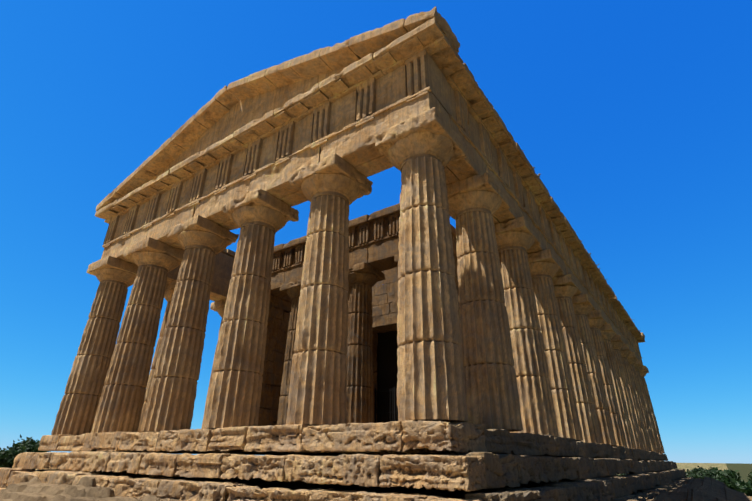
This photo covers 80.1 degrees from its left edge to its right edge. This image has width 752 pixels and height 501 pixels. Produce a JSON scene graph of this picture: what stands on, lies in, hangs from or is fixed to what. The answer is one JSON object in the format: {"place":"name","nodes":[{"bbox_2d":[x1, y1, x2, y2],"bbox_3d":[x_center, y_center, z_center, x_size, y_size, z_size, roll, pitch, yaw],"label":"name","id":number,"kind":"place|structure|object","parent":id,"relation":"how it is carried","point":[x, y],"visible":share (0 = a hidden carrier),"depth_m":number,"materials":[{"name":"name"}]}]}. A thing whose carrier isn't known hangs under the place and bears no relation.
{"place":"outdoors","nodes":[
{"label":"outdoors","id":0,"kind":"place"},
{"bbox_2d":[99,449,551,456],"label":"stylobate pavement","id":1,"kind":"structure","parent":0,"point":[395,452],"depth_m":19.01,"materials":[{"name":"beige stone"}]},
{"bbox_2d":[51,107,664,452],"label":"columns","id":2,"kind":"structure","parent":1,"relation":"on","point":[525,342],"depth_m":13.23,"materials":[{"name":"beige stone"}]},
{"bbox_2d":[95,17,644,359],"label":"entablature","id":3,"kind":"structure","parent":2,"relation":"on","point":[349,112],"depth_m":14.53,"materials":[{"name":"beige stone"}]},
{"bbox_2d":[96,6,644,338],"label":"pediments","id":4,"kind":"object","parent":3,"relation":"on","point":[225,111],"visible":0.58,"depth_m":16.36,"materials":[{"name":"beige stone"}]},
{"bbox_2d":[476,82,640,331],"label":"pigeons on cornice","id":5,"kind":"object","parent":3,"relation":"on","point":[575,231],"visible":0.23,"depth_m":24.62,"materials":[{"name":"grey"}]},
{"bbox_2d":[258,203,459,425],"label":"cella","id":6,"kind":"structure","parent":1,"relation":"on","point":[373,239],"depth_m":18.63,"materials":[{"name":"brown stone"}]},
{"bbox_2d":[374,387,397,422],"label":"iron gate","id":7,"kind":"structure","parent":6,"relation":"attached to","point":[395,393],"depth_m":21.53,"materials":[{"name":"grey metal"}]},
{"bbox_2d":[376,330,397,422],"bbox_3d":[1.120,6.330,22.070,3.200,5.340,0.550,-16,-30,32],"label":"doorway","id":8,"kind":"object","parent":6,"relation":"in","point":[387,366],"depth_m":22.73,"materials":[{"name":"black"}]},
{"bbox_2d":[0,463,751,500],"bbox_3d":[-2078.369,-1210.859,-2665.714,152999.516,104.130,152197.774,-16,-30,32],"label":"terrain","id":9,"kind":"structure","parent":0,"point":[86,488],"depth_m":15.43,"materials":[{"name":"brown soil"}]},
{"bbox_2d":[0,420,693,500],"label":"stone steps","id":10,"kind":"structure","parent":9,"relation":"on","point":[118,469],"depth_m":9.44,"materials":[{"name":"beige stone"}]},
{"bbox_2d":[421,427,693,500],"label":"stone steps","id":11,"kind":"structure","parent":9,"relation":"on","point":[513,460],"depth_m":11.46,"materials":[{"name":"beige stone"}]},
{"bbox_2d":[617,466,722,481],"bbox_3d":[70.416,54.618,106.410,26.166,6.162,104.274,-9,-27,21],"label":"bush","id":12,"kind":"object","parent":9,"relation":"on","point":[699,472],"visible":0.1,"depth_m":82.00,"materials":[{"name":"green plant"}]},
{"bbox_2d":[0,0,751,463],"label":"sky","id":13,"kind":"structure","parent":0,"point":[634,116],"materials":[{"name":"blue"}]},
{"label":"tree trunks and limbs","id":14,"kind":"object","parent":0,"visible":0},
{"bbox_2d":[0,434,751,495],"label":"bushes","id":15,"kind":"object","parent":14,"relation":"attached to","point":[732,480],"visible":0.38,"depth_m":40.90,"materials":[{"name":"green plant"}]}
]}

